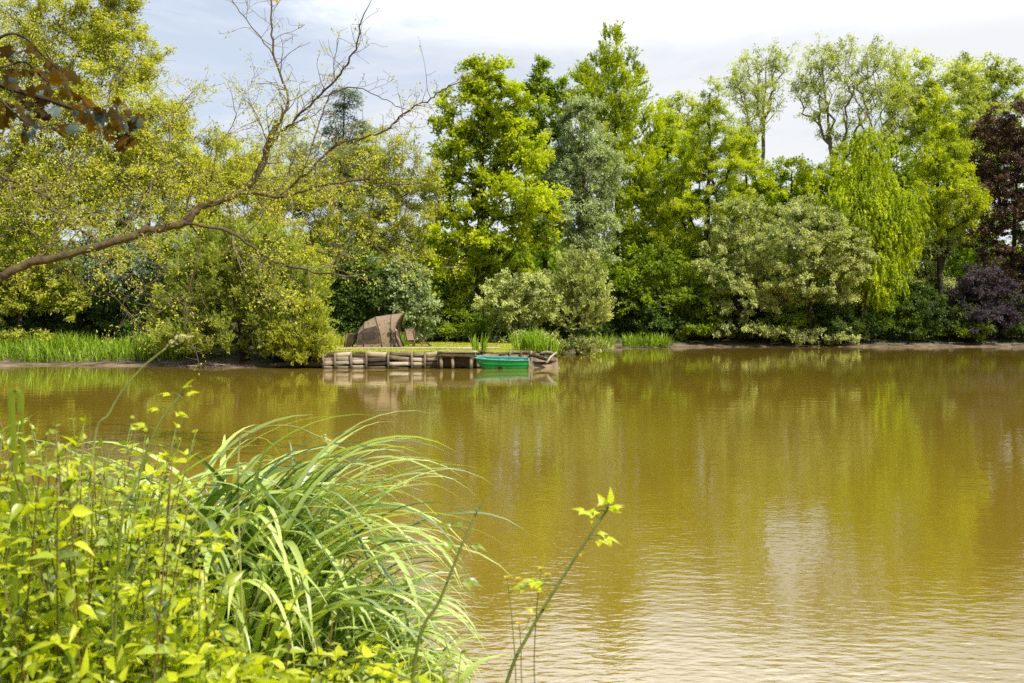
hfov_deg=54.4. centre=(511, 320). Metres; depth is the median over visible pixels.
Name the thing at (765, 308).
shade bush
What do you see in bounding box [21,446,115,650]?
nettle plant
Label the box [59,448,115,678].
nettle plant
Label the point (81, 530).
nettle plant
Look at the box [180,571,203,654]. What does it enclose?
nettle plant
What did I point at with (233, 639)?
nettle plant
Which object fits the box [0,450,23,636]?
nettle plant
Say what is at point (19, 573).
nettle plant
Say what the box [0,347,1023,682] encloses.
pond water
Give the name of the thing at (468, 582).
bramble shoot
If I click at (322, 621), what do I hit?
sedge clump
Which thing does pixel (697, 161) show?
swamp cypress
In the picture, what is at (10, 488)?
nettle plant
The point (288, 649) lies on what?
nettle plant
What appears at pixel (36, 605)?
nettle plant
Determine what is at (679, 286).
shade bush
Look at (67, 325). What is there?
shade bush
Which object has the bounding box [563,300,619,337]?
bank bush
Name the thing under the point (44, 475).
nettle plant
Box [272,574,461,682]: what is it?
sedge clump
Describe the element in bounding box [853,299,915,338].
bank bush
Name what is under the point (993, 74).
poplar tree
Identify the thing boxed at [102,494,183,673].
nettle plant
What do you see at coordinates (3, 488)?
nettle plant
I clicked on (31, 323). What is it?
shade bush
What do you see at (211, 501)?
sedge clump
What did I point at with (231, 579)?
nettle plant
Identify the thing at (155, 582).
nettle plant
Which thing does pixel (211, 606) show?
nettle plant
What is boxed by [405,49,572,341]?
norway maple
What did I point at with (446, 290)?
shade bush
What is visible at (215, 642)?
nettle plant
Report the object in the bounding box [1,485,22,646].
nettle plant
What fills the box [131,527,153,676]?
nettle plant
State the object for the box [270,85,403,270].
cedar tree
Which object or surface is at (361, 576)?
sedge clump
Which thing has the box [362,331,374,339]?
window
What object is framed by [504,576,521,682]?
hawkweed
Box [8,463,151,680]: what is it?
bramble shoot
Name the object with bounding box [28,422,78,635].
nettle plant
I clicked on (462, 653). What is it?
nettle plant
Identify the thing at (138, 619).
nettle plant
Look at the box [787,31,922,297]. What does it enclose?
ash tree
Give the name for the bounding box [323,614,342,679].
nettle plant
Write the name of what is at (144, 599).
nettle plant
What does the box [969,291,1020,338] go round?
bank bush
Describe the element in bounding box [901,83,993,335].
weeping birch
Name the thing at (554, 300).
shade bush
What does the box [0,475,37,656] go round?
nettle plant
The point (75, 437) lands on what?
nettle plant
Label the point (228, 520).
nettle plant
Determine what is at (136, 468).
nettle plant
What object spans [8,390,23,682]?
iris leaf
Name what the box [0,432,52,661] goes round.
nettle plant
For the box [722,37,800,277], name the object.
ash tree
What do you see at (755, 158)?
lime tree
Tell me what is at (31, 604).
nettle plant
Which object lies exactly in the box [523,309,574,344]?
bank bush
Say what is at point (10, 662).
nettle plant
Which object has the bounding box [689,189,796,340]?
sallow bush
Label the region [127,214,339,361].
waterside bush
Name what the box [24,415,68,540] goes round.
nettle plant
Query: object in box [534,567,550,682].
hawkweed
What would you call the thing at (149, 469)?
bramble shoot
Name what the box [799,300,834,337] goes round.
bank bush
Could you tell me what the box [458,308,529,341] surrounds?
bank bush
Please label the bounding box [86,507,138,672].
nettle plant
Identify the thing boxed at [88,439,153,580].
nettle plant
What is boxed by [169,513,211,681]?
nettle plant
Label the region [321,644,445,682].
bramble shoot
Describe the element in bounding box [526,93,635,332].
white willow
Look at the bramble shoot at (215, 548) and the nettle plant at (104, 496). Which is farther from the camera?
the nettle plant at (104, 496)
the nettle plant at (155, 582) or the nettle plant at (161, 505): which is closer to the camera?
the nettle plant at (155, 582)
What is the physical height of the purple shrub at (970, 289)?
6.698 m
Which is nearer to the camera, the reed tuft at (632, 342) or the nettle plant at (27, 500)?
the nettle plant at (27, 500)
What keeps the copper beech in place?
on the ground at (223, 359)
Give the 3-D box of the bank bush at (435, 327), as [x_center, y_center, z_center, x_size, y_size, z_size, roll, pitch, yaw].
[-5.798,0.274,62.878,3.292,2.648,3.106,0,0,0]
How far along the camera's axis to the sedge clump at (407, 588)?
4.70 m
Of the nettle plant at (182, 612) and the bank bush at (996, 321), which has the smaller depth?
the nettle plant at (182, 612)
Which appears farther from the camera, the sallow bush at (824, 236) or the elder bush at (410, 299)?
the sallow bush at (824, 236)
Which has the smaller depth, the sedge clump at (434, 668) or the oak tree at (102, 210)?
the sedge clump at (434, 668)
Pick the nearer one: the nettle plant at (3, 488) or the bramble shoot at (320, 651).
the nettle plant at (3, 488)
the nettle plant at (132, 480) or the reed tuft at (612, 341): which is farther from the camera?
the reed tuft at (612, 341)
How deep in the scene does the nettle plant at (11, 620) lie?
2.40 m
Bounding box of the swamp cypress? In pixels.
[646,74,765,337]
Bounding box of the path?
[334,347,499,348]
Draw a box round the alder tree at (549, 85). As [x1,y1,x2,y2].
[501,53,579,286]
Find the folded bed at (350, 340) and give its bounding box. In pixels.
[344,334,356,346]
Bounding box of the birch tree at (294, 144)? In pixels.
[225,107,318,220]
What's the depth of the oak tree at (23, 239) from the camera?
62.98 m
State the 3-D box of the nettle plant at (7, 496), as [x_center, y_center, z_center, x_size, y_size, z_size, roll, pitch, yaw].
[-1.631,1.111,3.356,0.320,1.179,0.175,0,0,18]
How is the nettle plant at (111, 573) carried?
on the ground at (223, 359)
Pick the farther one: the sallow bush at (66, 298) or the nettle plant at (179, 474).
the sallow bush at (66, 298)
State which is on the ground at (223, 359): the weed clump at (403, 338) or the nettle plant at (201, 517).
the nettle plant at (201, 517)
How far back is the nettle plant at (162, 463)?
3.73 m
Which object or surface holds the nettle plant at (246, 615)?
on the ground at (223, 359)
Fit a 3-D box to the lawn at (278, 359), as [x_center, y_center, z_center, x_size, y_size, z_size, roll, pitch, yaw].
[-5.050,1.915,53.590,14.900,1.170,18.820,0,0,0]
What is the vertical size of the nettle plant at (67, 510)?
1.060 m
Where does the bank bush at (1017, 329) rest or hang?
on the ground at (223, 359)
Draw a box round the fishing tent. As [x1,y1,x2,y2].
[345,312,422,346]
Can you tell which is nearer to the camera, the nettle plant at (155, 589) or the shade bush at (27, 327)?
the nettle plant at (155, 589)
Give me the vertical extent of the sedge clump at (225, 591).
1.095 m
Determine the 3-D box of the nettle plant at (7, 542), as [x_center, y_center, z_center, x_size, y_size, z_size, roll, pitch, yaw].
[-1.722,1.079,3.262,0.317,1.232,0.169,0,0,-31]
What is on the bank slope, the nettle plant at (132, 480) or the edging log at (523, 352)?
the edging log at (523, 352)
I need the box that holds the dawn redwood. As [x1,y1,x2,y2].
[560,18,689,269]
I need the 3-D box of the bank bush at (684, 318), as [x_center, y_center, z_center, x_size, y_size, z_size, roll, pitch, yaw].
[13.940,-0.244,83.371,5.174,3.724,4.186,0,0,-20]
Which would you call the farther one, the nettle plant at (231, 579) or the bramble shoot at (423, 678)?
the bramble shoot at (423, 678)
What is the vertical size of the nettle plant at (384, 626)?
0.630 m
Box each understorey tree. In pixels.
[870,142,936,298]
[894,199,985,319]
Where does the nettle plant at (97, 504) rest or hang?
on the ground at (223, 359)
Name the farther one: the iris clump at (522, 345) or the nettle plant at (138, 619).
the iris clump at (522, 345)
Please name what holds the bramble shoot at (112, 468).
on the ground at (223, 359)
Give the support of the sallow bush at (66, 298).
on the ground at (223, 359)
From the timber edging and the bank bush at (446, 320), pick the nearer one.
the timber edging
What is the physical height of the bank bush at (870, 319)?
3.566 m
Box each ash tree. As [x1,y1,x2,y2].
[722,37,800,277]
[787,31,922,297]
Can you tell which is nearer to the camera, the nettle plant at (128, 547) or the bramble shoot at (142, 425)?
the bramble shoot at (142, 425)
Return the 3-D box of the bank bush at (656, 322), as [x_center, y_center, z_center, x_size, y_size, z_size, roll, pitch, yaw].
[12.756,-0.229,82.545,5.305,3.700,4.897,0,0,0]
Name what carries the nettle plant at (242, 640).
on the ground at (223, 359)
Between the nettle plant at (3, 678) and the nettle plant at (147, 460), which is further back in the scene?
the nettle plant at (147, 460)
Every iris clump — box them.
[469,332,490,350]
[507,330,537,349]
[519,327,559,351]
[534,333,570,355]
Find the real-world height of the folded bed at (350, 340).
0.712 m
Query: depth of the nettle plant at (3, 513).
3.69 m
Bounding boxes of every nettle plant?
[0,412,73,682]
[0,416,90,682]
[0,420,30,654]
[0,425,15,667]
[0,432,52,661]
[0,433,86,677]
[0,440,11,599]
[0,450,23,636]
[0,461,36,608]
[0,473,52,678]
[0,473,55,681]
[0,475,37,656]
[0,491,20,682]
[0,520,51,670]
[0,523,10,626]
[0,584,36,682]
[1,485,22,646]
[1,491,46,627]
[1,653,12,665]
[2,453,20,551]
[2,462,61,680]
[4,432,100,682]
[4,438,40,680]
[4,448,45,516]
[17,437,97,682]
[17,483,87,676]
[19,526,40,680]
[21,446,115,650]
[23,471,85,681]
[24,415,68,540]
[24,467,83,682]
[25,441,69,675]
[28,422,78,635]
[29,423,76,643]
[29,469,68,671]
[31,441,59,674]
[36,458,92,672]
[40,445,64,533]
[40,511,64,607]
[43,429,93,658]
[45,423,99,682]
[45,441,102,682]
[51,441,76,567]
[58,431,103,677]
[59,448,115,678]
[60,476,104,682]
[61,468,115,681]
[65,467,96,643]
[67,418,98,615]
[67,436,93,594]
[70,491,100,636]
[73,464,113,678]
[80,442,109,630]
[82,447,113,626]
[83,415,134,647]
[84,467,144,682]
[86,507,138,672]
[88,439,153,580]
[88,503,144,658]
[91,428,138,626]
[91,438,137,682]
[92,425,139,606]
[92,427,158,680]
[92,562,107,625]
[97,459,120,540]
[99,429,197,682]
[99,462,145,681]
[100,444,165,680]
[101,437,152,633]
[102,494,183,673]
[103,438,181,682]
[107,415,188,639]
[108,421,179,682]
[111,449,136,671]
[124,545,143,675]
[126,449,188,682]
[126,494,146,682]
[127,445,139,577]
[130,594,146,679]
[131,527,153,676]
[133,453,179,682]
[133,475,167,682]
[134,506,185,672]
[135,436,181,577]
[135,565,148,664]
[137,480,190,680]
[137,501,193,680]
[140,536,186,682]
[143,439,195,615]
[143,512,180,680]
[147,489,180,678]
[148,472,182,677]
[148,477,209,681]
[149,491,195,677]
[149,495,165,664]
[168,531,193,678]
[168,551,187,639]
[169,492,244,679]
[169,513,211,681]
[170,512,187,643]
[174,515,203,682]
[175,559,205,682]
[176,484,262,682]
[178,532,204,654]
[180,548,197,681]
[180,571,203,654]
[184,585,215,682]
[191,558,222,667]
[193,565,220,678]
[198,577,224,647]
[200,592,233,679]
[211,607,238,682]
[216,580,265,675]
[220,603,250,668]
[225,634,254,682]
[236,587,253,682]
[251,569,308,672]
[257,587,285,666]
[269,615,307,678]
[282,626,295,669]
[307,628,322,682]
[313,623,327,682]
[316,630,335,675]
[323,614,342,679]
[340,661,345,682]
[342,640,366,682]
[346,643,358,679]
[362,625,390,682]
[366,646,388,682]
[385,649,404,682]
[435,661,452,681]
[450,650,468,682]
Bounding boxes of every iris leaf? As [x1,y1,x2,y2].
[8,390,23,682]
[20,342,28,679]
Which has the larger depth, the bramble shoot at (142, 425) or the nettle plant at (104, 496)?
the nettle plant at (104, 496)
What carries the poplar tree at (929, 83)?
on the ground at (223, 359)
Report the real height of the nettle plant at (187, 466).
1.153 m
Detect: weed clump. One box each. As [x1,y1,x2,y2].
[335,333,345,344]
[400,330,410,344]
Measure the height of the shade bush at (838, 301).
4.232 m
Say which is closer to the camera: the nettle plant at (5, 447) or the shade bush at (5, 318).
the nettle plant at (5, 447)
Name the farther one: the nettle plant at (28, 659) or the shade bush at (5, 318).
the shade bush at (5, 318)
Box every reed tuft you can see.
[590,331,616,348]
[618,332,644,346]
[636,331,666,346]
[651,330,675,345]
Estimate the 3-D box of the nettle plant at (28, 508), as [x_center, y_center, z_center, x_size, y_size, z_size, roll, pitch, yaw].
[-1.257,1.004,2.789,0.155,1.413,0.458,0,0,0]
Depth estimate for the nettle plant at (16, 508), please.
2.87 m
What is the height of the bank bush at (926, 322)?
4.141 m
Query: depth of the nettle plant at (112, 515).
4.37 m
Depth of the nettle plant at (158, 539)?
3.03 m
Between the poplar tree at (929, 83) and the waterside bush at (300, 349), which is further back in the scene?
the poplar tree at (929, 83)
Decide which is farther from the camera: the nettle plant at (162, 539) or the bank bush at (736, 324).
the bank bush at (736, 324)
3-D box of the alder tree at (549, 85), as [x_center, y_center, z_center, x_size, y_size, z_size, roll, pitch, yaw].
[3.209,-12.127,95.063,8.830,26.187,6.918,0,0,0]
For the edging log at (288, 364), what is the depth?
44.33 m
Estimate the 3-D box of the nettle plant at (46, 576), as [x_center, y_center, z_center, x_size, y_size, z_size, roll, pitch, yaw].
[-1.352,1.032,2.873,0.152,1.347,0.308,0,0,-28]
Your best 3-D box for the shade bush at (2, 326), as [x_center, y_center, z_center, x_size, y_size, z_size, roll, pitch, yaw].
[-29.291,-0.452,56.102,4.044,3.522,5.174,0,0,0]
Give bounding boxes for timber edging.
[322,351,438,368]
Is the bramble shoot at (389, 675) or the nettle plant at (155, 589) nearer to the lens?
the nettle plant at (155, 589)
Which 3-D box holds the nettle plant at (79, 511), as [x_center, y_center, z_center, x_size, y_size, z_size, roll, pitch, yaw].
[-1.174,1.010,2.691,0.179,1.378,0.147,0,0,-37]
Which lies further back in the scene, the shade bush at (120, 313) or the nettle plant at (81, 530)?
the shade bush at (120, 313)
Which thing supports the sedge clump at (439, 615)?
on the ground at (223, 359)
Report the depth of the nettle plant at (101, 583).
3.69 m
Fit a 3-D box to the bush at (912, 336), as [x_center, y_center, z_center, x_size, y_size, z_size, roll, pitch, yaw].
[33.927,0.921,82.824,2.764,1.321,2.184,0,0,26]
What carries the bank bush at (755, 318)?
on the ground at (223, 359)
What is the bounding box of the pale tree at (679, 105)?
[657,88,723,286]
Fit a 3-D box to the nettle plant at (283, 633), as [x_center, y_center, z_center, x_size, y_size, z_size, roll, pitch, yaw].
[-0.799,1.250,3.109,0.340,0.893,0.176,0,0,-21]
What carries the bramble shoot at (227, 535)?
on the ground at (223, 359)
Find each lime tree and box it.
[625,101,712,283]
[701,131,793,273]
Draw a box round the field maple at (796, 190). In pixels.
[723,153,845,284]
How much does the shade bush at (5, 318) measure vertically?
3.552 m
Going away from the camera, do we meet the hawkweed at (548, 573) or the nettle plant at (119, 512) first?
the hawkweed at (548, 573)
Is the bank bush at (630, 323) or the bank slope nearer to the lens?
the bank slope
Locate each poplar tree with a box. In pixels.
[877,46,995,300]
[941,50,1023,265]
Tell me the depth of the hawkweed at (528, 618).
3.25 m
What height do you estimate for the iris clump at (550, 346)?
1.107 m
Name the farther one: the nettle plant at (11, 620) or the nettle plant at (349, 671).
the nettle plant at (349, 671)
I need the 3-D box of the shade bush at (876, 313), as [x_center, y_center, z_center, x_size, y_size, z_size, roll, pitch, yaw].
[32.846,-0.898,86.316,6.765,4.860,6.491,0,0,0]
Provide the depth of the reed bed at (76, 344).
48.58 m
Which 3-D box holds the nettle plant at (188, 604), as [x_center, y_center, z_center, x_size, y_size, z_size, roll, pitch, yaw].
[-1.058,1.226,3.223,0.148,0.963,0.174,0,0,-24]
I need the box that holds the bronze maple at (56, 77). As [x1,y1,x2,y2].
[0,0,277,153]
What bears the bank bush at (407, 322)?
on the ground at (223, 359)
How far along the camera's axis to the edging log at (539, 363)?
44.25 m
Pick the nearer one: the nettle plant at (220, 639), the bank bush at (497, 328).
the nettle plant at (220, 639)
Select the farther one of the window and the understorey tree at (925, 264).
the understorey tree at (925, 264)
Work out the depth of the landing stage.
43.75 m
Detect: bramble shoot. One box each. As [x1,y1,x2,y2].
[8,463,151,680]
[51,457,165,550]
[99,463,205,682]
[106,526,226,675]
[112,378,200,679]
[128,478,197,666]
[147,530,275,670]
[178,593,276,623]
[183,592,292,642]
[189,646,326,682]
[275,658,405,682]
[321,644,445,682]
[329,633,419,682]
[360,663,408,682]
[381,668,431,682]
[411,503,486,682]
[505,487,623,682]
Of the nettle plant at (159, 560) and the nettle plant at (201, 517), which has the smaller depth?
the nettle plant at (159, 560)
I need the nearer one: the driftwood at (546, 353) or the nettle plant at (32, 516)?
the nettle plant at (32, 516)
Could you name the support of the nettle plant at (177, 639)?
on the ground at (223, 359)
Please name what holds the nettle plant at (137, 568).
on the ground at (223, 359)
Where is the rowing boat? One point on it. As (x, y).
(494, 362)
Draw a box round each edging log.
[267,361,325,367]
[499,351,535,355]
[529,353,552,362]
[533,360,555,364]
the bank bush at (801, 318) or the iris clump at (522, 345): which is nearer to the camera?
the iris clump at (522, 345)
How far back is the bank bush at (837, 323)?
81.68 m
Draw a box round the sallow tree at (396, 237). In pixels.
[313,121,449,276]
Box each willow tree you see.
[0,0,227,214]
[148,132,343,337]
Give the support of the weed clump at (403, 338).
on the lawn at (278, 359)
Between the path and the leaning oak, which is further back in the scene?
the path
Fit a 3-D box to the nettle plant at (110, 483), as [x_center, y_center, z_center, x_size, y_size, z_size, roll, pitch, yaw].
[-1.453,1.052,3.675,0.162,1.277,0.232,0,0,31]
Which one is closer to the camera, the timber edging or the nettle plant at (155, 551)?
the nettle plant at (155, 551)
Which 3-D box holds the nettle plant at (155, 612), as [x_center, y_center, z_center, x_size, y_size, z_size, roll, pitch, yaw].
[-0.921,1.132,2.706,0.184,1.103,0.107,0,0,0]
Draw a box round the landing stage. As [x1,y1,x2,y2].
[437,351,477,368]
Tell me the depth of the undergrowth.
2.77 m
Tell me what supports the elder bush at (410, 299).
on the lawn at (278, 359)
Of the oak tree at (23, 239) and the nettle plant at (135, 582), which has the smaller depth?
the nettle plant at (135, 582)
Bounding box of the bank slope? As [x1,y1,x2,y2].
[477,350,557,367]
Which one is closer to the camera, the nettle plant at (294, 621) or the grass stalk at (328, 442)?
the nettle plant at (294, 621)
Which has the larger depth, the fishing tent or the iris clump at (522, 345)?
the fishing tent
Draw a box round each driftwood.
[540,351,556,356]
[545,352,556,363]
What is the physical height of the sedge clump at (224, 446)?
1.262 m
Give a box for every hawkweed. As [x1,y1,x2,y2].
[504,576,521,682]
[516,617,531,682]
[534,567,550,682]
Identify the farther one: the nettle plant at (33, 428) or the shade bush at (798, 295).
the shade bush at (798, 295)
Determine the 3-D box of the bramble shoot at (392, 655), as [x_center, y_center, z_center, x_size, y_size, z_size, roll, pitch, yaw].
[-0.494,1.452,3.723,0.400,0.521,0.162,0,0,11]
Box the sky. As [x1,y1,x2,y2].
[0,0,1023,261]
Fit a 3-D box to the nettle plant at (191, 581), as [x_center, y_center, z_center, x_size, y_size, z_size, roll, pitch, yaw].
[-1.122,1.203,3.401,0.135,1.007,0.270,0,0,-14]
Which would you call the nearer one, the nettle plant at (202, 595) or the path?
the nettle plant at (202, 595)
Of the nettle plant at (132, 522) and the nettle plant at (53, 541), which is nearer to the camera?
the nettle plant at (132, 522)
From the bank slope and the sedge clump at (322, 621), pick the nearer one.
the sedge clump at (322, 621)
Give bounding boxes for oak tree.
[0,66,73,256]
[0,121,256,323]
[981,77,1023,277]
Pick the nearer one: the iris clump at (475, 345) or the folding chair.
the iris clump at (475, 345)
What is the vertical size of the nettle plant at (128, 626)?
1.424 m
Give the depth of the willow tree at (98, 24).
49.30 m
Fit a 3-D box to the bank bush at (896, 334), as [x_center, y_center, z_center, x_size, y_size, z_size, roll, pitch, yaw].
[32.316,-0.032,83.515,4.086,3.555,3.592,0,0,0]
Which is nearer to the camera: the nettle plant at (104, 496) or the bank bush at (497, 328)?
the nettle plant at (104, 496)
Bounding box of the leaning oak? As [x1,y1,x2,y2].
[0,0,481,373]
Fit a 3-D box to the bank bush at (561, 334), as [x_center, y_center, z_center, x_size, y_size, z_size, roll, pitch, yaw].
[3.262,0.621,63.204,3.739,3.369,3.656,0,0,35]
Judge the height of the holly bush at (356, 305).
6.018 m
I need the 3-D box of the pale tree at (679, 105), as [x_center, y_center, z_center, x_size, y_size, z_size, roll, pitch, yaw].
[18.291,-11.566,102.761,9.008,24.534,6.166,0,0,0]
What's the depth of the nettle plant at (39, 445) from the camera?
3.38 m
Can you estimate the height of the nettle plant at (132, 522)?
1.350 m
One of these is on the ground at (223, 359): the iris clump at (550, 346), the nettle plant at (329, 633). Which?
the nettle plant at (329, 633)
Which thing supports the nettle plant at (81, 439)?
on the ground at (223, 359)
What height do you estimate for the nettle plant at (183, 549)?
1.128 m
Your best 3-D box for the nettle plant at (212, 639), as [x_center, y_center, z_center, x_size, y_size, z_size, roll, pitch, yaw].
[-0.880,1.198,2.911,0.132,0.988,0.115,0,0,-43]
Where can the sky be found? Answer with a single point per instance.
(682, 42)
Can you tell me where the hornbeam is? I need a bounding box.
[796,139,894,297]
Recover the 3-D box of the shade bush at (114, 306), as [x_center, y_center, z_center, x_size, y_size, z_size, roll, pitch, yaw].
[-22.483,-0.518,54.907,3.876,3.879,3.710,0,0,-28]
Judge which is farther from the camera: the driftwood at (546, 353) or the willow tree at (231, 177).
the willow tree at (231, 177)
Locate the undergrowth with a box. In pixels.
[0,487,444,682]
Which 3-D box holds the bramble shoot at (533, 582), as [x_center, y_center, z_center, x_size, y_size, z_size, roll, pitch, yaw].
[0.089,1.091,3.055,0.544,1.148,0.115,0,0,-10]
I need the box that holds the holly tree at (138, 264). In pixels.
[47,228,182,313]
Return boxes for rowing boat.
[475,355,528,368]
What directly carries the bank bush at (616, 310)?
on the ground at (223, 359)
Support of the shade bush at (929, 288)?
on the ground at (223, 359)
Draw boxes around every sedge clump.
[0,414,381,664]
[1,416,338,659]
[6,421,452,680]
[10,414,465,635]
[24,426,512,680]
[39,441,534,673]
[66,484,418,665]
[74,410,485,660]
[96,504,455,682]
[177,530,479,682]
[271,558,484,679]
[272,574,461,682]
[300,625,482,682]
[343,572,488,682]
[345,628,513,682]
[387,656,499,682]
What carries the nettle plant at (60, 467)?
on the ground at (223, 359)
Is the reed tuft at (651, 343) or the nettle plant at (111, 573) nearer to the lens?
the nettle plant at (111, 573)
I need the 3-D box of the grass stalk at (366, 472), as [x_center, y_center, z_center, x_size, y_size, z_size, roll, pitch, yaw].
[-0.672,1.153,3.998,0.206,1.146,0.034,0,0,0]
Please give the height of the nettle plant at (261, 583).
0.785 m
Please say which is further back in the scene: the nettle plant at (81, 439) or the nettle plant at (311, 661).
the nettle plant at (81, 439)
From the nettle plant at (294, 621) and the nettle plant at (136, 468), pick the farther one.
the nettle plant at (136, 468)
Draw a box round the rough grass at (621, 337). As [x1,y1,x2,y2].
[585,333,1020,342]
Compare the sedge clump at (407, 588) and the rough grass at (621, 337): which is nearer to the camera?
the sedge clump at (407, 588)
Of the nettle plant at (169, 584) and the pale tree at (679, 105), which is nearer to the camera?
the nettle plant at (169, 584)
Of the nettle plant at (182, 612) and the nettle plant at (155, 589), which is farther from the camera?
the nettle plant at (182, 612)
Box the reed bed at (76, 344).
[0,327,197,362]
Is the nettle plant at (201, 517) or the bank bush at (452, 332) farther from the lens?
the bank bush at (452, 332)
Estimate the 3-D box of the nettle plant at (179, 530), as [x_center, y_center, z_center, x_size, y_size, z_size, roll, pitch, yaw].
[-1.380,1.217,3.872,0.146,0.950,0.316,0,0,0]
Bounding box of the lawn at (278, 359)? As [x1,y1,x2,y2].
[274,342,548,367]
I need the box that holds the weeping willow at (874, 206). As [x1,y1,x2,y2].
[806,120,936,343]
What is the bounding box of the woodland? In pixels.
[1,222,1020,320]
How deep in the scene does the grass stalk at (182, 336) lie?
2.90 m
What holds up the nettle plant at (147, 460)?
on the ground at (223, 359)
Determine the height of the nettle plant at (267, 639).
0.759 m
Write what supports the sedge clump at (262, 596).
on the ground at (223, 359)
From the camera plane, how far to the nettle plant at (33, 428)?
3.96 m
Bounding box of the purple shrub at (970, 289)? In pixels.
[931,262,1023,339]
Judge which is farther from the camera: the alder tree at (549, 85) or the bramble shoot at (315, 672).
the alder tree at (549, 85)
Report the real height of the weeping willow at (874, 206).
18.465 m
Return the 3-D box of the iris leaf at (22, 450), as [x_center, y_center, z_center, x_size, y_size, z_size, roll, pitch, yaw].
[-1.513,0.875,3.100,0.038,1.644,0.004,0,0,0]
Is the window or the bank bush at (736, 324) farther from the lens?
the bank bush at (736, 324)
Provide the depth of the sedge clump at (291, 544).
4.69 m
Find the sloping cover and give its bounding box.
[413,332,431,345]
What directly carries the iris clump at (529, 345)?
on the lawn at (278, 359)
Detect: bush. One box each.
[0,212,94,347]
[0,288,16,331]
[1,292,66,334]
[2,286,27,326]
[10,276,65,333]
[46,284,97,337]
[50,285,123,340]
[69,277,136,342]
[89,291,148,326]
[100,287,176,339]
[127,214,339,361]
[139,277,192,322]
[263,290,338,367]
[319,245,396,343]
[335,308,358,340]
[368,255,443,342]
[402,312,444,341]
[404,308,444,341]
[427,307,470,341]
[436,305,495,342]
[440,286,495,341]
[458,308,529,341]
[471,267,562,342]
[476,305,524,339]
[506,311,548,340]
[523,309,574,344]
[533,296,580,327]
[536,305,590,354]
[540,246,619,355]
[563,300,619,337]
[572,293,627,334]
[586,242,695,336]
[594,298,641,336]
[615,292,661,336]
[634,296,692,338]
[652,304,702,339]
[659,283,699,296]
[662,272,732,340]
[687,295,717,338]
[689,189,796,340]
[690,277,748,336]
[719,296,752,339]
[729,279,791,335]
[730,293,767,339]
[739,193,882,345]
[750,297,786,337]
[756,300,815,342]
[768,292,806,328]
[779,294,849,328]
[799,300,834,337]
[805,296,870,343]
[832,302,890,338]
[845,287,924,337]
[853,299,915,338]
[877,300,920,339]
[888,279,946,332]
[891,293,948,340]
[909,328,930,339]
[910,281,965,336]
[932,300,997,338]
[952,302,993,342]
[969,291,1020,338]
[998,291,1023,338]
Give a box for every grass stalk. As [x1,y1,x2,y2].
[81,334,190,636]
[237,425,333,681]
[307,477,407,666]
[330,466,369,664]
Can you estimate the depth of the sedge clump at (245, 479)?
4.66 m
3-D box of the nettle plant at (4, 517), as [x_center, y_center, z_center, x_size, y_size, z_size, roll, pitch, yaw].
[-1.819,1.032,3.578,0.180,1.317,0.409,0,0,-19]
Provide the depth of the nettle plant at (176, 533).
3.94 m
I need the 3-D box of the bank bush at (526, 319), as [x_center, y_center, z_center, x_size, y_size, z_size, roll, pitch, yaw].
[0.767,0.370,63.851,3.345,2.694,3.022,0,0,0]
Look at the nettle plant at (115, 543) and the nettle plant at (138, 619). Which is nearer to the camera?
the nettle plant at (138, 619)
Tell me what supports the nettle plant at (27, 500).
on the ground at (223, 359)
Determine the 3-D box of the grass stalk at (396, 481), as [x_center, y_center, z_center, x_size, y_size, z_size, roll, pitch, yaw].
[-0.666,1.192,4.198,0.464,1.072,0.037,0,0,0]
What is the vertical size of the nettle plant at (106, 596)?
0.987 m
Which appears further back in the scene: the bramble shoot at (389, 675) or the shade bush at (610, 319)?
the shade bush at (610, 319)
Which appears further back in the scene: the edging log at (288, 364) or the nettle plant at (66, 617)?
the edging log at (288, 364)
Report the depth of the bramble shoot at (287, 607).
3.72 m
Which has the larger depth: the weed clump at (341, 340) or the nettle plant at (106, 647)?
the weed clump at (341, 340)
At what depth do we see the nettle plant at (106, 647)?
3.06 m
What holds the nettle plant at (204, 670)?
on the ground at (223, 359)
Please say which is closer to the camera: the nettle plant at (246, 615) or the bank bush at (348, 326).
the nettle plant at (246, 615)
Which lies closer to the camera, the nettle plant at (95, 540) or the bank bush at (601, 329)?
the nettle plant at (95, 540)
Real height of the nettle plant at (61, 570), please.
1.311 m
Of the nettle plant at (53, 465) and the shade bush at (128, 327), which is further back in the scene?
the shade bush at (128, 327)
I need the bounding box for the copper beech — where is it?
[952,98,1023,335]
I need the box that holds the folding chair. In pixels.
[405,328,423,346]
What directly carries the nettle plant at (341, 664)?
on the ground at (223, 359)
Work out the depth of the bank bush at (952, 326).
82.49 m
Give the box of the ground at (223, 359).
[0,321,1023,367]
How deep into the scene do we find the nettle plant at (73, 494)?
2.98 m
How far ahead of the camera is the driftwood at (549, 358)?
44.04 m
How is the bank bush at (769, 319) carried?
on the ground at (223, 359)
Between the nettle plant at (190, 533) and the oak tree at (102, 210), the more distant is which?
the oak tree at (102, 210)
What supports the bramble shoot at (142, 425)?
on the ground at (223, 359)
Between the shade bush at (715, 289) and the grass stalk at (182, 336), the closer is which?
the grass stalk at (182, 336)

